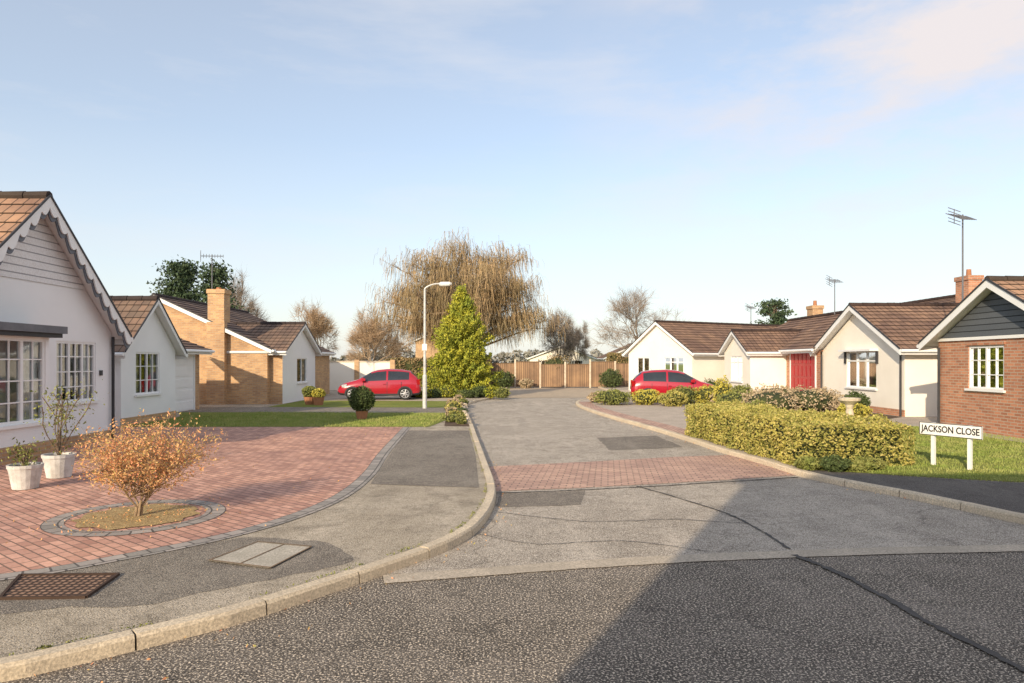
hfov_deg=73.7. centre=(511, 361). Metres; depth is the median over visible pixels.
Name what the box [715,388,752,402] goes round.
garden shrub
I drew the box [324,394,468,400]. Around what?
driveway
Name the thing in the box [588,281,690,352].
bare tree
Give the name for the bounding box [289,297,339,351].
bare tree
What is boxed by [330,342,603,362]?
distant trees
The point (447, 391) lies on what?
garden shrub
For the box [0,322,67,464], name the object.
bay window
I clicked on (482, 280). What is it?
willow tree
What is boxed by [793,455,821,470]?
garden shrub
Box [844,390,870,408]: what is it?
garden shrub
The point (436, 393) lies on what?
garden shrub
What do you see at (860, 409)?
garden shrub
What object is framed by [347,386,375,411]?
topiary ball
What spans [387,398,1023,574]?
road close
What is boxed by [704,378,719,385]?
garden shrub
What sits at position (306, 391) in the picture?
potted plant
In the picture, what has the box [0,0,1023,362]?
sky
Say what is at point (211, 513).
fallen leaves
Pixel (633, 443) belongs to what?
road patch
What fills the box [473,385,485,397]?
garden shrub
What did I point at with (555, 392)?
gravel court
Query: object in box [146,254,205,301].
pine tree
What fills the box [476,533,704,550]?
tar seam
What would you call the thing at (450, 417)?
bedding plant
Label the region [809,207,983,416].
cream bungalow
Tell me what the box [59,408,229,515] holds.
ornamental tree
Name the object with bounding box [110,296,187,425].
white bungalow
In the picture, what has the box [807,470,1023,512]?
pavement
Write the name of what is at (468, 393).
garden shrub
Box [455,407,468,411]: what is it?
bedding plant
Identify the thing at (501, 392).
garden shrub
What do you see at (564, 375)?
wooden fence
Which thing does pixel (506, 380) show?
garden shrub
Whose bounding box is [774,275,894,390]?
bungalow
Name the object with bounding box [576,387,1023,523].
kerb
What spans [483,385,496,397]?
garden shrub
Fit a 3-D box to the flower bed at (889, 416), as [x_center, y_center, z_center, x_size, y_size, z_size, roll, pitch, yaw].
[10.100,1.802,23.850,5.400,0.001,7.300,0,0,0]
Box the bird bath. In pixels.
[838,397,860,415]
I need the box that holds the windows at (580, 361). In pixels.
[539,360,582,363]
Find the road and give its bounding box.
[2,502,1023,682]
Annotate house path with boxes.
[869,422,1023,442]
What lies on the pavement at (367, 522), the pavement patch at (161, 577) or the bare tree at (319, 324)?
the pavement patch at (161, 577)
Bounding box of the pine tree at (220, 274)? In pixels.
[187,259,249,311]
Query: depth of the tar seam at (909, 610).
5.10 m
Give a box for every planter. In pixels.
[0,436,45,489]
[23,379,104,478]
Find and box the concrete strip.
[383,544,1023,582]
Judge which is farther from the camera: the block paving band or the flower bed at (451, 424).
the flower bed at (451, 424)
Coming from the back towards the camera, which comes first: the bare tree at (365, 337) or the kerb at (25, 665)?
the bare tree at (365, 337)
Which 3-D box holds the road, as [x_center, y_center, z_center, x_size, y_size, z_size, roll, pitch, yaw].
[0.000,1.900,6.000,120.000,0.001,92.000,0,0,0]
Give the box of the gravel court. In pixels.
[504,387,605,397]
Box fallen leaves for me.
[5,405,932,682]
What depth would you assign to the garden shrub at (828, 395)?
23.82 m
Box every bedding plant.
[440,413,456,421]
[445,407,460,415]
[447,397,458,404]
[447,400,461,408]
[449,410,461,414]
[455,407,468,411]
[455,413,466,423]
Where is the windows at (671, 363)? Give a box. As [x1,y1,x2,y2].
[637,357,683,373]
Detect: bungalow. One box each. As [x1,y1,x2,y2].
[0,191,133,464]
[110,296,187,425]
[150,250,335,404]
[413,332,442,360]
[525,346,596,363]
[594,343,631,360]
[622,303,779,389]
[718,329,820,391]
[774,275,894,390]
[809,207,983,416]
[916,276,1023,438]
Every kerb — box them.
[0,387,507,682]
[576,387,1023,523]
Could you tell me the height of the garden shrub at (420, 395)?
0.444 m
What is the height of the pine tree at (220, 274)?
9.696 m
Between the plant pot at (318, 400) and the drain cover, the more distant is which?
the plant pot at (318, 400)
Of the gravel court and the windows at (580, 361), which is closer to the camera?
the gravel court
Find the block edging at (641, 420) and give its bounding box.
[579,402,689,434]
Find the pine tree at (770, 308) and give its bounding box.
[750,298,796,324]
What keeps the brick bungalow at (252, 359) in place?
on the ground
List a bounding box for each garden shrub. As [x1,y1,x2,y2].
[415,390,432,397]
[429,388,442,397]
[438,384,456,397]
[460,389,480,397]
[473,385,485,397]
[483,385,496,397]
[493,387,509,398]
[494,369,514,387]
[517,378,533,387]
[538,354,569,367]
[587,392,602,402]
[593,388,631,404]
[598,368,623,387]
[631,389,659,404]
[657,390,687,406]
[670,385,697,403]
[694,384,715,403]
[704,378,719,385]
[712,375,732,401]
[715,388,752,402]
[731,383,756,393]
[739,386,804,410]
[741,399,766,405]
[746,383,799,395]
[787,385,841,413]
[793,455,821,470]
[800,386,844,411]
[818,454,853,471]
[836,403,872,417]
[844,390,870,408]
[847,459,868,471]
[854,456,887,470]
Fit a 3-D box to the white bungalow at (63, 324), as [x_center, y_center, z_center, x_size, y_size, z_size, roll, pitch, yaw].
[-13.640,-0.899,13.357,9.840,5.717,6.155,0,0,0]
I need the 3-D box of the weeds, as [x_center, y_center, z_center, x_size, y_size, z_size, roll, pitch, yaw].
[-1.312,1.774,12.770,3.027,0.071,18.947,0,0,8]
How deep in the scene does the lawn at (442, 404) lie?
28.93 m
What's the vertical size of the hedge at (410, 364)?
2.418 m
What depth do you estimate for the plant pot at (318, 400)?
28.44 m
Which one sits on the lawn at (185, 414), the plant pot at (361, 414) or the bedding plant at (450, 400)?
the plant pot at (361, 414)
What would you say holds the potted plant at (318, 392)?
on the plant pot at (318, 400)
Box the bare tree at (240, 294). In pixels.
[228,269,270,321]
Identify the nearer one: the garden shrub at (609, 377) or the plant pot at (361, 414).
the plant pot at (361, 414)
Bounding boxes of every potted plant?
[302,386,315,396]
[311,388,325,396]
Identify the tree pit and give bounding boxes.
[71,503,199,529]
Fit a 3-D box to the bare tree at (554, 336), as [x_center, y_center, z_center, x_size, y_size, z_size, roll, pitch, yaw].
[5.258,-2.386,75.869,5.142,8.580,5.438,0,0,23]
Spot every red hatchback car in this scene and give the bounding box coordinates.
[338,369,421,399]
[630,366,714,402]
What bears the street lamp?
on the dark driveway at (320, 409)
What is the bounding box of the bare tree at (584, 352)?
[561,313,592,363]
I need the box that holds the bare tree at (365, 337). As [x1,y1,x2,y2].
[339,302,419,360]
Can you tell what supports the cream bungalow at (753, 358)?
on the ground
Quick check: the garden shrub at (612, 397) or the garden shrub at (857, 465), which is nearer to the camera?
the garden shrub at (857, 465)
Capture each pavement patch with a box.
[0,537,353,614]
[371,430,478,487]
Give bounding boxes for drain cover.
[0,572,119,599]
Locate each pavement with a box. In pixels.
[0,387,505,657]
[579,387,1023,482]
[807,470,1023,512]
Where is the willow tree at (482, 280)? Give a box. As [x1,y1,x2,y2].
[363,229,567,355]
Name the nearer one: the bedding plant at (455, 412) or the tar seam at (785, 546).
the tar seam at (785, 546)
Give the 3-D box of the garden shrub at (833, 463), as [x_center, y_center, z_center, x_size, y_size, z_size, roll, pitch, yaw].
[5.342,1.683,11.332,0.548,0.293,0.555,0,0,-20]
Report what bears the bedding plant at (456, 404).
on the flower bed at (451, 424)
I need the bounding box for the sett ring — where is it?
[40,499,225,535]
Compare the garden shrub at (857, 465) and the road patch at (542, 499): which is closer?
the road patch at (542, 499)
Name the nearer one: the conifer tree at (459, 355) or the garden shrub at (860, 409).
the garden shrub at (860, 409)
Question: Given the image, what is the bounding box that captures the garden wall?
[330,360,395,389]
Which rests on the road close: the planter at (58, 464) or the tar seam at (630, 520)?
the tar seam at (630, 520)
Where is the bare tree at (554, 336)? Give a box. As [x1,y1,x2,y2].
[538,305,580,363]
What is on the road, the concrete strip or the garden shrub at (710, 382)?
the concrete strip
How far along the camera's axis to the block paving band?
11.68 m
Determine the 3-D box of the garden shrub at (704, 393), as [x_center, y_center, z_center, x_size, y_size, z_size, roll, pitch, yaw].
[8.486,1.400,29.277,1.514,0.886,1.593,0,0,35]
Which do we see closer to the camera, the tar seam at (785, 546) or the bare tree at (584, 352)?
the tar seam at (785, 546)
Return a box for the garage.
[175,338,214,412]
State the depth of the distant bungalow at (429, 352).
92.00 m
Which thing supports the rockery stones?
on the flower bed at (451, 424)
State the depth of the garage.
25.26 m
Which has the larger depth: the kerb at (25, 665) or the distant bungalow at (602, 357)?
the distant bungalow at (602, 357)
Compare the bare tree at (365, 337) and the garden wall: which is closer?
the garden wall
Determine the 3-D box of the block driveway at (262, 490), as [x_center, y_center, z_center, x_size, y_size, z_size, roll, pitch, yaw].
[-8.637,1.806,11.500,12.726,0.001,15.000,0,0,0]
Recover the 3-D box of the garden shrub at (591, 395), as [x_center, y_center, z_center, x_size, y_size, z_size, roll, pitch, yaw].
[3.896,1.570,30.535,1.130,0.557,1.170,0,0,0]
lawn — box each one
[129,412,444,426]
[270,400,448,407]
[809,424,1023,481]
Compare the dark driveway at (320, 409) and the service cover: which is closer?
the service cover
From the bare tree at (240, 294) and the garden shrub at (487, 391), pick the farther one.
the bare tree at (240, 294)
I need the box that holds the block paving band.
[489,455,793,490]
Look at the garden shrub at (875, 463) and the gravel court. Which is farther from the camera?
the gravel court
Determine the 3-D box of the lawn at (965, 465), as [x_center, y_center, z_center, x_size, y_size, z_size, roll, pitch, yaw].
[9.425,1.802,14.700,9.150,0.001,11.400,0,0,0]
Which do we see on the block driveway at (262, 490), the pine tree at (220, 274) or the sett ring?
the sett ring
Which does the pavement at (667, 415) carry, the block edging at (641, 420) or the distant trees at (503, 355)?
the block edging at (641, 420)
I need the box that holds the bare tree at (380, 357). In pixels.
[348,310,401,360]
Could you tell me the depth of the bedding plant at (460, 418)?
19.73 m
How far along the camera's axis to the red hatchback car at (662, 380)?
30.23 m
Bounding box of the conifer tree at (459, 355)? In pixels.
[416,284,504,390]
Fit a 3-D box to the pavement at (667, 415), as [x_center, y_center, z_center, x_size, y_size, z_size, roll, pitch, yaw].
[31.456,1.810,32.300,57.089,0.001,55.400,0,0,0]
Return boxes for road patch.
[496,491,584,506]
[597,436,681,449]
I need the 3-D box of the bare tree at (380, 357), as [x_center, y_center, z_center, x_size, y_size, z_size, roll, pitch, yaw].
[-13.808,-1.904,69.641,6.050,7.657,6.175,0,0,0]
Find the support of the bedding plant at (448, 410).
on the flower bed at (451, 424)
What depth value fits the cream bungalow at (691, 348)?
41.19 m
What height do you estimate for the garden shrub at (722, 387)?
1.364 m
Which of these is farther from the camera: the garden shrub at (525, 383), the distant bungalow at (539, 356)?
the distant bungalow at (539, 356)
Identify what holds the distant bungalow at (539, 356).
on the ground
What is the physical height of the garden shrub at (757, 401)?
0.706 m
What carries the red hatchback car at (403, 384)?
on the driveway at (337, 397)
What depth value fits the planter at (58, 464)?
10.68 m
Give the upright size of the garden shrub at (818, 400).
1.107 m
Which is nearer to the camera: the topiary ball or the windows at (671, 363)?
the topiary ball
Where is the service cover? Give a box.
[209,541,311,567]
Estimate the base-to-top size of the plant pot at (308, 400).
0.330 m
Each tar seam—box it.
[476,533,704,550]
[498,477,795,492]
[501,512,741,522]
[637,486,790,548]
[793,554,1023,670]
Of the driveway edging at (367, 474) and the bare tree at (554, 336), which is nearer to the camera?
the driveway edging at (367, 474)
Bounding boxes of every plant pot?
[304,397,313,404]
[313,397,324,404]
[356,410,367,418]
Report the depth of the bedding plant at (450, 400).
27.05 m
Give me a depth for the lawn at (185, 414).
21.02 m
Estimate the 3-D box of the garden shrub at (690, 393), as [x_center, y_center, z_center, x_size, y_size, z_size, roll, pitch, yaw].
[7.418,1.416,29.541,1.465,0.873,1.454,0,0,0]
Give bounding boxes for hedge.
[384,357,491,386]
[606,352,628,362]
[683,398,918,466]
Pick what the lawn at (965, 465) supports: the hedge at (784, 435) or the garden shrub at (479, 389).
the hedge at (784, 435)
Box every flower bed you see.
[444,402,468,425]
[822,409,898,418]
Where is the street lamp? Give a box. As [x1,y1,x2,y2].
[422,282,451,407]
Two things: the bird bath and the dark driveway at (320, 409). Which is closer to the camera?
the bird bath
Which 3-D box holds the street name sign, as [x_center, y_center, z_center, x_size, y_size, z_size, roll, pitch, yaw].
[7.518,1.460,11.694,0.080,0.800,1.047,0,0,-27]
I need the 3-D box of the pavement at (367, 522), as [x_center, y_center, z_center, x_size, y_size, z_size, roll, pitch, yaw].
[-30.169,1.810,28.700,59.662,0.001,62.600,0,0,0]
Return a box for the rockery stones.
[462,401,470,423]
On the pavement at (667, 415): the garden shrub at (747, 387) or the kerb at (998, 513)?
the garden shrub at (747, 387)
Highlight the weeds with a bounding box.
[9,426,486,655]
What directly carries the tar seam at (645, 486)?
on the road close
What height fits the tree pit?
0.001 m
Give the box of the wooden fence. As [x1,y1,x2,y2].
[490,359,628,387]
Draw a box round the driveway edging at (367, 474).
[0,427,410,579]
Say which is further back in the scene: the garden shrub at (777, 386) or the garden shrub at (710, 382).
the garden shrub at (710, 382)
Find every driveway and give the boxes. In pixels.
[0,427,402,573]
[183,407,445,412]
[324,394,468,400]
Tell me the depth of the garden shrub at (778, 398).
22.11 m
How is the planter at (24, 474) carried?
on the block driveway at (262, 490)
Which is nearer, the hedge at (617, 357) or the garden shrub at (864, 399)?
the garden shrub at (864, 399)
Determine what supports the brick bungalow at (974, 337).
on the ground
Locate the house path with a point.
(983, 435)
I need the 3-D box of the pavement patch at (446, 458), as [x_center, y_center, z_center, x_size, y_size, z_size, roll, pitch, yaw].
[-1.595,1.806,13.916,1.662,0.001,8.355,0,0,-5]
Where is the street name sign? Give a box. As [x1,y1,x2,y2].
[919,422,982,469]
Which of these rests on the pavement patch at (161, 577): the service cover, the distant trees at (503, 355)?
the service cover
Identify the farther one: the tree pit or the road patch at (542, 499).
the road patch at (542, 499)
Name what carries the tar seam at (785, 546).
on the road close
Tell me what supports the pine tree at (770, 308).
on the ground

